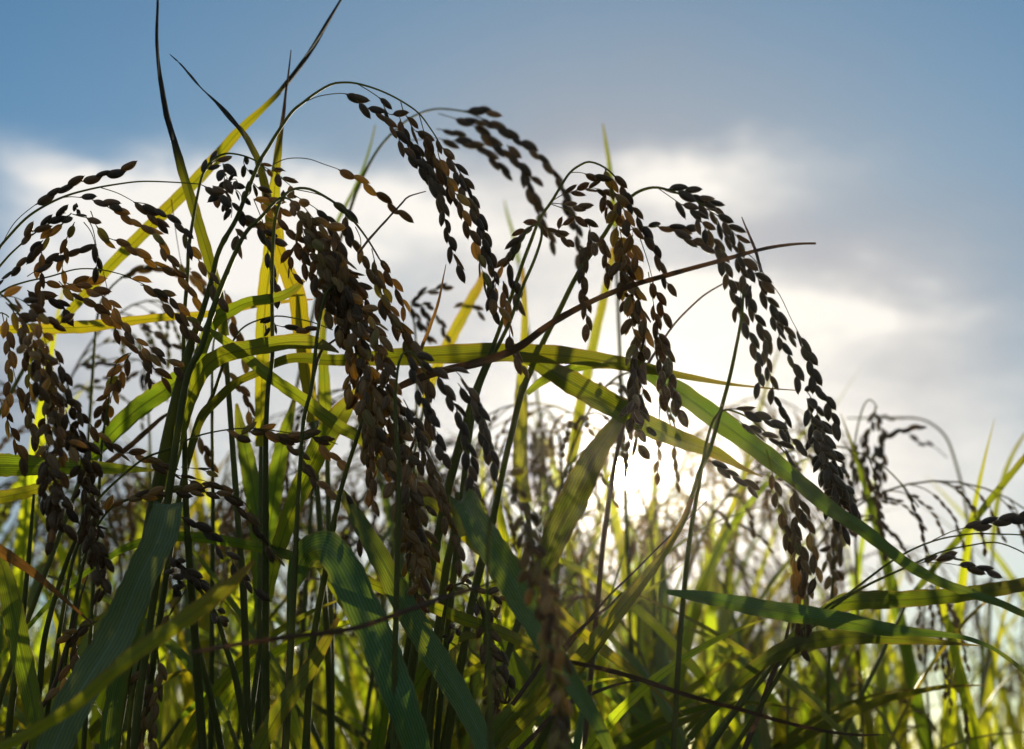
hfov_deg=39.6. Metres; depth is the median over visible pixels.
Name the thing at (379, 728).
rice leaf
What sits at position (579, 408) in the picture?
rice leaf
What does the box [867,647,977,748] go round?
rice stalk
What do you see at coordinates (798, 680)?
rice stalk
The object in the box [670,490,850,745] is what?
rice stalk
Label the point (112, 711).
rice leaf
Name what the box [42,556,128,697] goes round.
rice stalk
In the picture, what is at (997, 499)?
rice leaf
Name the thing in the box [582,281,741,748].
rice stalk
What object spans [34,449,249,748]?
rice stalk
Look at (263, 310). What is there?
rice leaf
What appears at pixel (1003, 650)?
rice stalk
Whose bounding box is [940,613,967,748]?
rice tiller
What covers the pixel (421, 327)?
rice stalk
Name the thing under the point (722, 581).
rice stalk
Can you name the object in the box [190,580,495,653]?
rice leaf
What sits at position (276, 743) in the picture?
rice stalk
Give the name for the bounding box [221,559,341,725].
rice stalk
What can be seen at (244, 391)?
rice stalk
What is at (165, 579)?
rice stalk
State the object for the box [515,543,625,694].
rice stalk
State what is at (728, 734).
rice tiller
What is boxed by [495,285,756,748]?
rice stalk
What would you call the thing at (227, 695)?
rice leaf
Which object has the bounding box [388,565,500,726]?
rice stalk
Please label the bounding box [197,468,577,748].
rice stalk
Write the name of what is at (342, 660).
rice stalk
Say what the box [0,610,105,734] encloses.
rice stalk
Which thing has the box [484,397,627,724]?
rice leaf
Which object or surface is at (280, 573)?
rice stalk
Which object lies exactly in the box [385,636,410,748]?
rice culm
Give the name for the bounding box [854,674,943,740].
rice stalk
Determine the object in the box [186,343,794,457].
rice leaf
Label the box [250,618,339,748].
rice leaf
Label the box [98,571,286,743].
rice stalk
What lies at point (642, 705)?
rice stalk
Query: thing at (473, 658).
rice leaf
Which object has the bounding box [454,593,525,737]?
rice stalk
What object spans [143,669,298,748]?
rice tiller
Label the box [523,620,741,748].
rice stalk
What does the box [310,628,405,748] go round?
rice tiller
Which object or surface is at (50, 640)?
rice stalk
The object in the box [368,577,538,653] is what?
rice leaf
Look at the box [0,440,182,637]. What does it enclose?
rice stalk
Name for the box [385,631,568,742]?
rice leaf
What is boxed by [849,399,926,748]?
rice stalk
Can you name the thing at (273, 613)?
rice leaf
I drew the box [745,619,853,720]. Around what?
rice stalk
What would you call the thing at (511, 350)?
rice leaf
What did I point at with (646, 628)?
rice stalk
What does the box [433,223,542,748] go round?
rice stalk
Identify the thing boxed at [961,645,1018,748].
rice stalk
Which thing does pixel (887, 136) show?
sky
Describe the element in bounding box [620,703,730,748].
rice leaf
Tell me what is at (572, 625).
rice leaf
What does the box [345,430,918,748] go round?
rice stalk
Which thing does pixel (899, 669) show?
rice tiller
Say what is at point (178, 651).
rice leaf
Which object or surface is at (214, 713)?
rice culm
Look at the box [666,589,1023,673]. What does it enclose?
rice leaf
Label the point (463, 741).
rice stalk
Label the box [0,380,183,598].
rice stalk
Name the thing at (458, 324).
rice leaf
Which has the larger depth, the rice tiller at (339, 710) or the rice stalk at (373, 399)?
the rice tiller at (339, 710)
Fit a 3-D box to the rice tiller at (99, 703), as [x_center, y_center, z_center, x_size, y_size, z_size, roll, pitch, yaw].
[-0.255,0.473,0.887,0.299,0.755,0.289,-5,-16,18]
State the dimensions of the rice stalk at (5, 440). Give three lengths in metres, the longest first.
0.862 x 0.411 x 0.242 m
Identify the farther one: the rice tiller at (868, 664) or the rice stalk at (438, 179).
the rice tiller at (868, 664)
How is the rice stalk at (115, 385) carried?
on the ground
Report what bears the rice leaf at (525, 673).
on the ground
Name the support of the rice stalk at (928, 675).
on the ground
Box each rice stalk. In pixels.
[0,160,231,312]
[0,203,108,322]
[0,268,203,393]
[0,286,113,606]
[0,312,46,476]
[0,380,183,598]
[0,381,364,746]
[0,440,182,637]
[0,454,229,659]
[0,473,244,747]
[0,479,371,748]
[0,498,148,748]
[0,516,237,748]
[0,532,57,694]
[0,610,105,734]
[1,288,199,723]
[1,461,126,675]
[3,492,47,546]
[6,511,245,743]
[7,534,171,737]
[19,613,100,695]
[20,575,97,748]
[28,492,81,748]
[28,600,100,638]
[31,510,120,658]
[31,515,209,732]
[32,547,128,671]
[32,561,144,747]
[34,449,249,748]
[38,482,368,741]
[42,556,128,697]
[44,422,362,716]
[46,573,169,649]
[49,482,324,742]
[55,490,179,744]
[58,483,284,691]
[60,493,252,747]
[69,511,286,737]
[71,264,206,649]
[80,358,167,748]
[81,352,131,748]
[94,418,523,748]
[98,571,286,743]
[99,478,245,587]
[105,531,319,748]
[117,446,194,737]
[118,81,499,748]
[119,420,253,748]
[122,435,378,736]
[126,648,167,748]
[130,196,386,748]
[140,315,332,743]
[144,551,317,740]
[154,468,422,725]
[161,556,251,748]
[164,499,387,734]
[167,564,286,614]
[170,565,285,740]
[170,596,360,724]
[171,199,254,748]
[177,540,363,730]
[180,591,286,697]
[181,150,413,748]
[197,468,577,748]
[207,477,345,748]
[215,409,675,741]
[215,501,364,748]
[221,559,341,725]
[225,474,402,651]
[236,500,440,746]
[241,473,488,748]
[254,409,624,748]
[261,187,435,748]
[269,389,668,748]
[270,546,400,721]
[272,591,361,718]
[274,502,464,738]
[281,339,357,748]
[281,458,704,725]
[281,535,347,748]
[283,284,413,748]
[288,507,385,737]
[294,106,583,748]
[294,506,602,748]
[302,385,465,748]
[303,371,783,748]
[311,557,433,746]
[316,528,456,692]
[335,546,437,748]
[336,467,635,689]
[337,610,402,704]
[339,437,755,729]
[340,478,650,748]
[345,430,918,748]
[373,418,601,705]
[377,409,580,704]
[386,481,535,739]
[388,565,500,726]
[390,350,499,748]
[396,161,688,748]
[406,283,485,635]
[426,571,515,748]
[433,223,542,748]
[436,424,706,748]
[442,184,860,748]
[445,567,665,748]
[447,402,860,748]
[450,397,822,737]
[453,441,689,746]
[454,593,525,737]
[485,467,572,748]
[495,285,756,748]
[496,521,638,738]
[513,434,742,729]
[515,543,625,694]
[519,430,648,702]
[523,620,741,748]
[528,415,843,723]
[532,400,671,734]
[548,514,900,748]
[560,500,825,703]
[562,539,686,637]
[565,486,936,748]
[566,445,928,748]
[569,444,684,737]
[579,332,862,748]
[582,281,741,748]
[594,513,664,721]
[594,516,691,677]
[594,598,697,697]
[609,422,902,745]
[615,569,915,748]
[620,549,875,746]
[622,512,698,747]
[629,436,763,748]
[642,521,855,748]
[668,514,723,588]
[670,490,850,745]
[671,406,822,748]
[672,458,971,748]
[679,536,1010,748]
[685,560,774,738]
[688,546,967,747]
[707,511,1023,748]
[716,413,1023,748]
[716,480,1023,748]
[720,626,941,748]
[732,542,1023,748]
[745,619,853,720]
[747,590,826,730]
[748,567,900,701]
[754,589,786,700]
[754,600,1023,747]
[765,652,896,748]
[768,682,948,748]
[772,570,820,683]
[773,525,977,746]
[785,648,826,722]
[819,481,856,748]
[846,415,992,748]
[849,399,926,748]
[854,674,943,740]
[864,685,918,748]
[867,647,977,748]
[868,644,929,748]
[868,644,960,746]
[868,650,937,748]
[869,638,1021,748]
[891,479,1023,668]
[892,664,1023,748]
[895,612,995,739]
[897,605,1010,728]
[900,608,968,748]
[909,686,1007,748]
[916,644,960,748]
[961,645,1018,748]
[965,640,1023,748]
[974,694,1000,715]
[978,576,1023,679]
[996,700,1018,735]
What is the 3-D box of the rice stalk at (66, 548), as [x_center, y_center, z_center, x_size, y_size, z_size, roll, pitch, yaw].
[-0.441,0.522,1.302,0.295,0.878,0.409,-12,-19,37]
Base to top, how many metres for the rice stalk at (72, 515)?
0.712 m
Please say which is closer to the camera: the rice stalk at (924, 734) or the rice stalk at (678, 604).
the rice stalk at (924, 734)
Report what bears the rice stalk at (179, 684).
on the ground
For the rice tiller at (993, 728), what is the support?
on the ground
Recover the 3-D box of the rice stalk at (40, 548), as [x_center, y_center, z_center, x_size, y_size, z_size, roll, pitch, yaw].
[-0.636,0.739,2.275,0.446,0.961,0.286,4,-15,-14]
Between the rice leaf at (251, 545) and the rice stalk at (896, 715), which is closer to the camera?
the rice leaf at (251, 545)
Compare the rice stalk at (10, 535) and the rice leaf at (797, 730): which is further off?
the rice stalk at (10, 535)
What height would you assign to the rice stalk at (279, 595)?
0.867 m
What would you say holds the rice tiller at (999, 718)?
on the ground
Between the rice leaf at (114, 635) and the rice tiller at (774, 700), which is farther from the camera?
the rice tiller at (774, 700)
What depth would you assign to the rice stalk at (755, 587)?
1.46 m
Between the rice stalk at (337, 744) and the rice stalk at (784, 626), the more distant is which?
the rice stalk at (784, 626)
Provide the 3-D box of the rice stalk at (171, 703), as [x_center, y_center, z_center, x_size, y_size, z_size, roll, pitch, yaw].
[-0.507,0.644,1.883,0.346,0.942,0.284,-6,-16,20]
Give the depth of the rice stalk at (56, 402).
0.55 m
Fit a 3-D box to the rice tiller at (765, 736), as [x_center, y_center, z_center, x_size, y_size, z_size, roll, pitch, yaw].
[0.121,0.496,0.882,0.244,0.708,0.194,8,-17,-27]
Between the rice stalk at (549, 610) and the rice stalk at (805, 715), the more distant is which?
the rice stalk at (805, 715)
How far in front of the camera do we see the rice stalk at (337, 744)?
1.60 m
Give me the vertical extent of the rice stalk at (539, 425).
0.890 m
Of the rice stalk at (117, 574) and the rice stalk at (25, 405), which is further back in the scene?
the rice stalk at (117, 574)
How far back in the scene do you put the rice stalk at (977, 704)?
2.80 m
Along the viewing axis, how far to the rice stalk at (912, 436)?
1.25 m
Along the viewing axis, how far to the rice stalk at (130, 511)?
1.07 m
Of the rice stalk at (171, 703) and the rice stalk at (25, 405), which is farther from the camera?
the rice stalk at (171, 703)
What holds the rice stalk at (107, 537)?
on the ground
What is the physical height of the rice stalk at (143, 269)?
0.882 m
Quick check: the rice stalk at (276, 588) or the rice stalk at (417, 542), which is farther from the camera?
the rice stalk at (276, 588)
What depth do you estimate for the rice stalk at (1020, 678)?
1.44 m
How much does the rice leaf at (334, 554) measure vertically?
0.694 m
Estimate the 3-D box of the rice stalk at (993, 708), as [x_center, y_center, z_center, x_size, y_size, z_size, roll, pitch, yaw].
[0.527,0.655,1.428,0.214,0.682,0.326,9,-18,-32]
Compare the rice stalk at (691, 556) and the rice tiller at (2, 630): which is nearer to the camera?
the rice tiller at (2, 630)
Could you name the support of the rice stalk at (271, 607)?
on the ground
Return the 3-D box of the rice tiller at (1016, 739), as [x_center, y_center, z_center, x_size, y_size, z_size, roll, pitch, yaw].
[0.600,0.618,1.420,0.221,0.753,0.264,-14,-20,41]
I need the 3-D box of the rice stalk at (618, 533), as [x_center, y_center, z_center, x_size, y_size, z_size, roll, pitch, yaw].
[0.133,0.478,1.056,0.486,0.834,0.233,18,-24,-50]
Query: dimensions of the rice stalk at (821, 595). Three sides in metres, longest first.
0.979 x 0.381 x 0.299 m
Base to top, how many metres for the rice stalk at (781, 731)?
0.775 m
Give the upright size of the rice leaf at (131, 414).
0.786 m
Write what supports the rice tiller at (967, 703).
on the ground
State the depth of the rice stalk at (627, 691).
1.85 m
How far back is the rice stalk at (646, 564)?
1.39 m
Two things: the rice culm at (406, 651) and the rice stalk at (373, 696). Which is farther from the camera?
the rice stalk at (373, 696)
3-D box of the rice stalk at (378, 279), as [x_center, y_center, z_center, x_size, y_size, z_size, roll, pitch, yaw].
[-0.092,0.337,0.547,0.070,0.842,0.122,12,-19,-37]
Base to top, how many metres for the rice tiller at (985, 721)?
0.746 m
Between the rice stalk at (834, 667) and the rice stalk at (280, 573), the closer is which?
the rice stalk at (834, 667)
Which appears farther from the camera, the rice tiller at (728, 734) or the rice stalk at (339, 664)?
the rice stalk at (339, 664)
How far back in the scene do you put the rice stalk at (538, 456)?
1.28 m
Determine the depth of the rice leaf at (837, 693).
0.92 m
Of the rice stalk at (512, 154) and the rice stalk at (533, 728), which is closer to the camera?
the rice stalk at (512, 154)
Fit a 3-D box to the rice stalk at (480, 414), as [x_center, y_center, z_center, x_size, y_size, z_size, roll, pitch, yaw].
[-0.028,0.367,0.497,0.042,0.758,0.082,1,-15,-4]
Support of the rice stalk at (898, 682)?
on the ground
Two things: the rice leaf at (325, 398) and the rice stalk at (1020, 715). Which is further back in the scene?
the rice stalk at (1020, 715)
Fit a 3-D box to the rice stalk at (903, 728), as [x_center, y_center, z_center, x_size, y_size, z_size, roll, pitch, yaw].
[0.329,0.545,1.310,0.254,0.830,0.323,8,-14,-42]
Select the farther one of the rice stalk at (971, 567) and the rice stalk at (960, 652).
the rice stalk at (960, 652)
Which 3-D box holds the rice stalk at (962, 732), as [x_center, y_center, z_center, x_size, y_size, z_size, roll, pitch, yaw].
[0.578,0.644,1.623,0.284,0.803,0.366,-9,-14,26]
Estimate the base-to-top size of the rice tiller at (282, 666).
0.769 m
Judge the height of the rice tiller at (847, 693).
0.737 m
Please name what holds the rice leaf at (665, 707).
on the ground
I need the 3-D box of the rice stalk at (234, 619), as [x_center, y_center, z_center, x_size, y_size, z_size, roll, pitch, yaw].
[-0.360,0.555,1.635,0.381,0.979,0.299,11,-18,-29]
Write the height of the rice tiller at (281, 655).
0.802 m
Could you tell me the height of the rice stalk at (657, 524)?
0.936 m
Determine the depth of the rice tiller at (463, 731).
1.03 m
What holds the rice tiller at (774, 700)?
on the ground
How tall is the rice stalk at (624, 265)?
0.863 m
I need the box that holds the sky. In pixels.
[0,0,1023,748]
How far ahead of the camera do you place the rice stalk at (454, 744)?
0.96 m
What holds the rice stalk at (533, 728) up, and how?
on the ground
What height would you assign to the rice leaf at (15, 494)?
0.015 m
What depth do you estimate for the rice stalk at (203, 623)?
1.18 m
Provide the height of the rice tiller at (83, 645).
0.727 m
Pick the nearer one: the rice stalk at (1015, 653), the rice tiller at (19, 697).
the rice tiller at (19, 697)
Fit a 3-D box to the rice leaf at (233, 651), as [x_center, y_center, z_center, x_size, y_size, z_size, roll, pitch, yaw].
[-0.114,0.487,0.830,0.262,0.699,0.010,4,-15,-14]
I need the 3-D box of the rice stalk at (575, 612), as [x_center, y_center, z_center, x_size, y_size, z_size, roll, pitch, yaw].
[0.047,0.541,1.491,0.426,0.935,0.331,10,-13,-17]
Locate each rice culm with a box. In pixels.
[4,494,34,738]
[200,646,224,748]
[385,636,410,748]
[421,492,459,723]
[440,556,479,748]
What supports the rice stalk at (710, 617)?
on the ground
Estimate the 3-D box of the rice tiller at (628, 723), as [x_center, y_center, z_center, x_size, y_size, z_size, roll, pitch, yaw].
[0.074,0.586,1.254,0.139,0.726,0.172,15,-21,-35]
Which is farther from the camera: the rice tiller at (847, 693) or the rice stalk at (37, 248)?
the rice tiller at (847, 693)
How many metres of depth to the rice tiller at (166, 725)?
0.84 m
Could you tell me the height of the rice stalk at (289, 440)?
0.743 m
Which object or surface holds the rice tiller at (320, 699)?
on the ground
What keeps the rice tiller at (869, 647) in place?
on the ground
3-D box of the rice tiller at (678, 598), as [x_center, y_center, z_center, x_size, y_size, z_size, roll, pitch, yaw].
[0.046,0.608,1.468,0.209,0.797,0.307,11,-19,-33]
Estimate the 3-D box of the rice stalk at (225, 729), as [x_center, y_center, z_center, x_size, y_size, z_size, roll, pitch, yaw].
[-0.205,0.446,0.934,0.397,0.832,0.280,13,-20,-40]
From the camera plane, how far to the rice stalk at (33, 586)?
1.20 m
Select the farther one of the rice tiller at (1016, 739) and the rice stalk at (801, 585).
the rice tiller at (1016, 739)
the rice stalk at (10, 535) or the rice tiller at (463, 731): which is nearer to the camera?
the rice tiller at (463, 731)
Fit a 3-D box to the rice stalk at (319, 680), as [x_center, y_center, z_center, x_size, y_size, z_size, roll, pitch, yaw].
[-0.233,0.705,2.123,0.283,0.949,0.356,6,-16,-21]
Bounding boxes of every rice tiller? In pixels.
[0,483,214,748]
[0,488,209,748]
[0,536,11,674]
[5,539,248,748]
[12,566,89,748]
[13,622,35,734]
[17,605,238,746]
[26,570,174,748]
[46,588,92,748]
[74,552,444,748]
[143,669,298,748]
[161,647,207,748]
[223,628,311,723]
[304,525,386,748]
[306,649,321,705]
[308,602,364,656]
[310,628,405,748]
[312,567,424,748]
[318,608,533,748]
[335,669,348,748]
[460,591,562,736]
[478,579,612,748]
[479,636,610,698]
[484,529,510,696]
[492,600,855,748]
[508,563,683,748]
[509,539,1015,748]
[549,552,780,748]
[572,549,625,748]
[587,577,699,741]
[592,614,677,748]
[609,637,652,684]
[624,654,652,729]
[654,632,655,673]
[693,557,796,742]
[714,651,892,748]
[723,661,813,748]
[764,651,898,748]
[768,610,876,748]
[776,607,908,727]
[793,644,968,748]
[837,555,1022,748]
[843,554,983,748]
[855,559,889,748]
[864,644,1023,748]
[866,611,935,748]
[932,619,1016,748]
[933,652,1019,748]
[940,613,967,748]
[956,606,1023,719]
[975,613,1022,748]
[978,603,987,722]
[979,594,1009,748]
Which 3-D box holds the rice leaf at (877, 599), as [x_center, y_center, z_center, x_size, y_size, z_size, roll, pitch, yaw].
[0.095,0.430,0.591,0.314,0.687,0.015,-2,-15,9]
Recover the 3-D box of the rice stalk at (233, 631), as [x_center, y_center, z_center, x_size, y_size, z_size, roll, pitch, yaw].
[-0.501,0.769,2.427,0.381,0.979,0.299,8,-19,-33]
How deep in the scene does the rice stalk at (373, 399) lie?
0.58 m
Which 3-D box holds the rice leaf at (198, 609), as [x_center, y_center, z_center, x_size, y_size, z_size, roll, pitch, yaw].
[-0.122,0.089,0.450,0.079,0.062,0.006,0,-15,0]
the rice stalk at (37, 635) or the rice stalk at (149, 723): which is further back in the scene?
the rice stalk at (37, 635)
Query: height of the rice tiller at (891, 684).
0.745 m
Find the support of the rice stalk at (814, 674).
on the ground
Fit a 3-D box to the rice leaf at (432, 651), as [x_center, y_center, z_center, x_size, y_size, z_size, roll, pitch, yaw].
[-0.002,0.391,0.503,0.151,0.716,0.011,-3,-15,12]
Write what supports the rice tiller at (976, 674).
on the ground
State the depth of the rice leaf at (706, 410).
0.64 m
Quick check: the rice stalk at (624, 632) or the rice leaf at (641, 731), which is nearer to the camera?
the rice leaf at (641, 731)
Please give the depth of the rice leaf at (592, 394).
0.66 m
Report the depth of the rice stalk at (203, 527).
0.60 m
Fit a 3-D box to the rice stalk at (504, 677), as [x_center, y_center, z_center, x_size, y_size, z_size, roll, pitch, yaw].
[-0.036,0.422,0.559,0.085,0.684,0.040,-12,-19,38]
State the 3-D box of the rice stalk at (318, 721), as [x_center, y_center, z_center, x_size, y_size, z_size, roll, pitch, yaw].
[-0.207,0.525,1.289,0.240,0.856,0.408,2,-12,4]
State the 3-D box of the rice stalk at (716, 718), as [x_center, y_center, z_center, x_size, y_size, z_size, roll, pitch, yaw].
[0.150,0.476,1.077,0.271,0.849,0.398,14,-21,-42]
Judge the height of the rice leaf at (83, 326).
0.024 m
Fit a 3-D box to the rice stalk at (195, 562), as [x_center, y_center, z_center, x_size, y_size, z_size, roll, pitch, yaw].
[-0.304,0.488,1.202,0.318,0.892,0.431,6,-16,-20]
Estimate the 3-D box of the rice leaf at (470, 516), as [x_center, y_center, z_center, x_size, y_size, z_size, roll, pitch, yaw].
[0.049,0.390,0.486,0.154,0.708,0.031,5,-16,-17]
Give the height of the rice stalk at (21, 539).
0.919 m
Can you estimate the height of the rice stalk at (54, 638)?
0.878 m
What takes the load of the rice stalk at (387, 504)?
on the ground
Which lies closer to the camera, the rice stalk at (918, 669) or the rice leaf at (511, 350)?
the rice leaf at (511, 350)
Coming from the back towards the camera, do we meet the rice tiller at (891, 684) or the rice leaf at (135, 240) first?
the rice tiller at (891, 684)
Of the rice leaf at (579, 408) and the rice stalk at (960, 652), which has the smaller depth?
the rice leaf at (579, 408)
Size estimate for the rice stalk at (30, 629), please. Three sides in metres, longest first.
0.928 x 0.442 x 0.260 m
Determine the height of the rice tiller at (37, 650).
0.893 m
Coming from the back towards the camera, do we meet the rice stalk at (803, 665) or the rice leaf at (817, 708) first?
the rice stalk at (803, 665)
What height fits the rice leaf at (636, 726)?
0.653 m
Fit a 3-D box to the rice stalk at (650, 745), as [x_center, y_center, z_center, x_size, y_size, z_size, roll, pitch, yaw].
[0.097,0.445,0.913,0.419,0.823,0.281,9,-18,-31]
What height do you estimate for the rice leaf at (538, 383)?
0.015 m
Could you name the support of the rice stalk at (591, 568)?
on the ground
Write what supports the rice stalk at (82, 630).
on the ground
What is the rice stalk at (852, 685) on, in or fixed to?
on the ground
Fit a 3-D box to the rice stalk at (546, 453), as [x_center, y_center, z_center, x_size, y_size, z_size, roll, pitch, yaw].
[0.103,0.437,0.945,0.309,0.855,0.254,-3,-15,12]
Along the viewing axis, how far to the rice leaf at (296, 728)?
0.72 m
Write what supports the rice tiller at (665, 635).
on the ground
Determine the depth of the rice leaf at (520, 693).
0.58 m
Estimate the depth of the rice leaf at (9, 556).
0.57 m
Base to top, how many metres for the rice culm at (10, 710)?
0.717 m
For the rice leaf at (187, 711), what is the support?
on the ground
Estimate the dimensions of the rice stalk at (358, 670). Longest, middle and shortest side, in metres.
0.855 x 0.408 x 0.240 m
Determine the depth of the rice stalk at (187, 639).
1.22 m
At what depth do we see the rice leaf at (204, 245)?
0.65 m
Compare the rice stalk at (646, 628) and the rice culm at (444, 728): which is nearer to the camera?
the rice culm at (444, 728)
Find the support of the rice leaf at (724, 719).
on the ground
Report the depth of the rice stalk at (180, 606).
2.10 m
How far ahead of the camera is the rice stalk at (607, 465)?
1.44 m
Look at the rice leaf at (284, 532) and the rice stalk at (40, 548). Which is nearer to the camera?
the rice leaf at (284, 532)
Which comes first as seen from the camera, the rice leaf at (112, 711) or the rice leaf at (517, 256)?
the rice leaf at (112, 711)
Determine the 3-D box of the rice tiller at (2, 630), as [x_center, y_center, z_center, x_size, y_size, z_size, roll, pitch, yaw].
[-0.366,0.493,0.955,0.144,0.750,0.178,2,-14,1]
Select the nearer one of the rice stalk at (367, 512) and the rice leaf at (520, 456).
the rice leaf at (520, 456)
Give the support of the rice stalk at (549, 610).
on the ground
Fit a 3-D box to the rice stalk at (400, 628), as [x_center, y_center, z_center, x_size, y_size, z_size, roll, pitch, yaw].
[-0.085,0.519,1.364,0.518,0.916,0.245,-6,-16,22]
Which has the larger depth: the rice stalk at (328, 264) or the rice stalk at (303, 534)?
the rice stalk at (303, 534)
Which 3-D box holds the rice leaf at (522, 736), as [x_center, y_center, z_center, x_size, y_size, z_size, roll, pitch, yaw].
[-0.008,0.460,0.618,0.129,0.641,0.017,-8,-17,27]
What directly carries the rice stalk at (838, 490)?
on the ground
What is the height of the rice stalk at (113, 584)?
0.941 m
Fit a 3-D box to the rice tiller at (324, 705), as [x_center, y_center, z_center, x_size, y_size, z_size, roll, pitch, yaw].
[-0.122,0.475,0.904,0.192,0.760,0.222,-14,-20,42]
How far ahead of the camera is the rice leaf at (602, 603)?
0.67 m
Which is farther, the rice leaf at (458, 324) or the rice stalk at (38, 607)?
the rice stalk at (38, 607)
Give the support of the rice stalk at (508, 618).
on the ground
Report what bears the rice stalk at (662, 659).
on the ground
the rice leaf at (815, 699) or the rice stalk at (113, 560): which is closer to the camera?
the rice leaf at (815, 699)
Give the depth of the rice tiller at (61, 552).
0.99 m
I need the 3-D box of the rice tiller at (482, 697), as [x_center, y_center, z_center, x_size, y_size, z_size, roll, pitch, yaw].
[0.044,0.571,1.293,0.184,0.777,0.265,11,-19,-37]
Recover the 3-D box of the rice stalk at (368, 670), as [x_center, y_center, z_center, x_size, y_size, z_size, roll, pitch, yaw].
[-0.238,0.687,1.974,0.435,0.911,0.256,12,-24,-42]
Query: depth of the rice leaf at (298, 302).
0.69 m
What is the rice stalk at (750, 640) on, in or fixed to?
on the ground
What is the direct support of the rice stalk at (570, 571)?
on the ground
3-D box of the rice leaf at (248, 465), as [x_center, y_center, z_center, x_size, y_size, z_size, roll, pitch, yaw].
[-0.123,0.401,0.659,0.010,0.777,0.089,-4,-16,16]
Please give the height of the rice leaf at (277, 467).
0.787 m
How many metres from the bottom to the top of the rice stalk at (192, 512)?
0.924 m
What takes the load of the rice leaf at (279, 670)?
on the ground
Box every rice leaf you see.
[0,0,341,415]
[0,299,312,333]
[0,363,197,708]
[0,453,154,476]
[0,475,72,503]
[0,531,322,657]
[0,544,93,625]
[0,557,44,748]
[0,559,255,748]
[0,730,98,748]
[2,694,26,727]
[35,500,183,748]
[41,574,240,748]
[73,669,187,748]
[96,413,166,477]
[99,605,148,748]
[148,607,316,743]
[155,0,252,748]
[158,657,255,748]
[170,54,334,748]
[176,600,336,748]
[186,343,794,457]
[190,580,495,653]
[190,596,286,748]
[192,547,323,748]
[195,620,349,748]
[204,658,369,745]
[223,600,302,748]
[230,594,368,748]
[234,125,375,748]
[234,403,270,616]
[243,388,355,748]
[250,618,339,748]
[254,50,290,736]
[261,400,295,723]
[286,530,430,748]
[293,531,344,613]
[318,309,334,741]
[336,490,495,748]
[357,191,425,253]
[359,272,485,748]
[366,574,547,741]
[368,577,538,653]
[369,689,388,748]
[385,242,815,391]
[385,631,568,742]
[387,631,480,741]
[416,486,682,714]
[421,265,445,349]
[436,566,571,748]
[448,485,615,748]
[459,642,554,748]
[473,662,547,748]
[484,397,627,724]
[504,200,569,736]
[510,592,621,705]
[512,267,553,706]
[513,677,621,748]
[517,680,636,748]
[522,362,762,476]
[526,364,608,394]
[526,649,670,747]
[535,656,883,735]
[542,247,613,719]
[565,501,706,651]
[583,618,767,748]
[590,622,688,748]
[598,678,767,748]
[602,123,634,725]
[615,701,799,748]
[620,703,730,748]
[639,649,747,734]
[640,595,859,748]
[646,374,1023,616]
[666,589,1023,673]
[676,649,815,748]
[682,630,978,748]
[683,626,856,744]
[705,666,768,748]
[708,577,1023,748]
[741,217,762,271]
[742,622,789,748]
[770,688,912,748]
[778,684,982,748]
[792,623,860,748]
[833,454,1023,748]
[985,434,1023,748]
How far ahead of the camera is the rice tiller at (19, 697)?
1.29 m
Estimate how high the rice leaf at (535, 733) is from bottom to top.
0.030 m
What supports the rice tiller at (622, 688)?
on the ground
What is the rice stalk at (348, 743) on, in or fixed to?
on the ground
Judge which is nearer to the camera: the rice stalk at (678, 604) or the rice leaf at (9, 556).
the rice leaf at (9, 556)
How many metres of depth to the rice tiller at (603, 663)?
1.05 m
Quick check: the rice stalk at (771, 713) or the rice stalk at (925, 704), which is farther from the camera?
the rice stalk at (925, 704)
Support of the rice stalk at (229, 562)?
on the ground
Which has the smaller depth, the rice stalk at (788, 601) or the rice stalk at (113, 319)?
the rice stalk at (113, 319)
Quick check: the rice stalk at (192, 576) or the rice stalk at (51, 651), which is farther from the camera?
the rice stalk at (51, 651)
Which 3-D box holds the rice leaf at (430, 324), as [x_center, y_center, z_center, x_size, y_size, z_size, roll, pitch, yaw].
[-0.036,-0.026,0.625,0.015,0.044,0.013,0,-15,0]
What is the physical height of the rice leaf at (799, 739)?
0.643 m
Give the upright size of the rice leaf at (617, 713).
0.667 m
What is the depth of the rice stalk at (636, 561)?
1.82 m
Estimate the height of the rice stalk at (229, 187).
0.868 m
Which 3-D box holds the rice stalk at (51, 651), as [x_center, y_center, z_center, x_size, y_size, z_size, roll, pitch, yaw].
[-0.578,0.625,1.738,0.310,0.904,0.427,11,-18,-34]
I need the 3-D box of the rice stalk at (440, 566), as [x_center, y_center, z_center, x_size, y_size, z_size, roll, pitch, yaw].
[-0.076,0.490,1.290,0.442,0.928,0.260,-5,-17,21]
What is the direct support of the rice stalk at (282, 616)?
on the ground
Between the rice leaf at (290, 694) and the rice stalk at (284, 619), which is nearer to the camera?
the rice leaf at (290, 694)
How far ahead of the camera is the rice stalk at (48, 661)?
2.07 m
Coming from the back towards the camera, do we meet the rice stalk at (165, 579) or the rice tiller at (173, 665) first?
the rice tiller at (173, 665)
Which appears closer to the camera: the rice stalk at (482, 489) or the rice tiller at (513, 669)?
the rice tiller at (513, 669)
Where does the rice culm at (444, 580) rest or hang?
on the ground
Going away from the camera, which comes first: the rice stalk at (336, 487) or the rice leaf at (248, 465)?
the rice leaf at (248, 465)
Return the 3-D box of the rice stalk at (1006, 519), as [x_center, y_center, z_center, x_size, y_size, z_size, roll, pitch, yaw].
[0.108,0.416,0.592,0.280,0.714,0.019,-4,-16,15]
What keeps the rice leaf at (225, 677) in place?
on the ground
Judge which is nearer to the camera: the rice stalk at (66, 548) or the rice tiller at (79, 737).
the rice tiller at (79, 737)
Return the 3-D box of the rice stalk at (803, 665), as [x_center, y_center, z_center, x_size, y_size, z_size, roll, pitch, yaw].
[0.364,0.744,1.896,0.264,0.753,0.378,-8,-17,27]

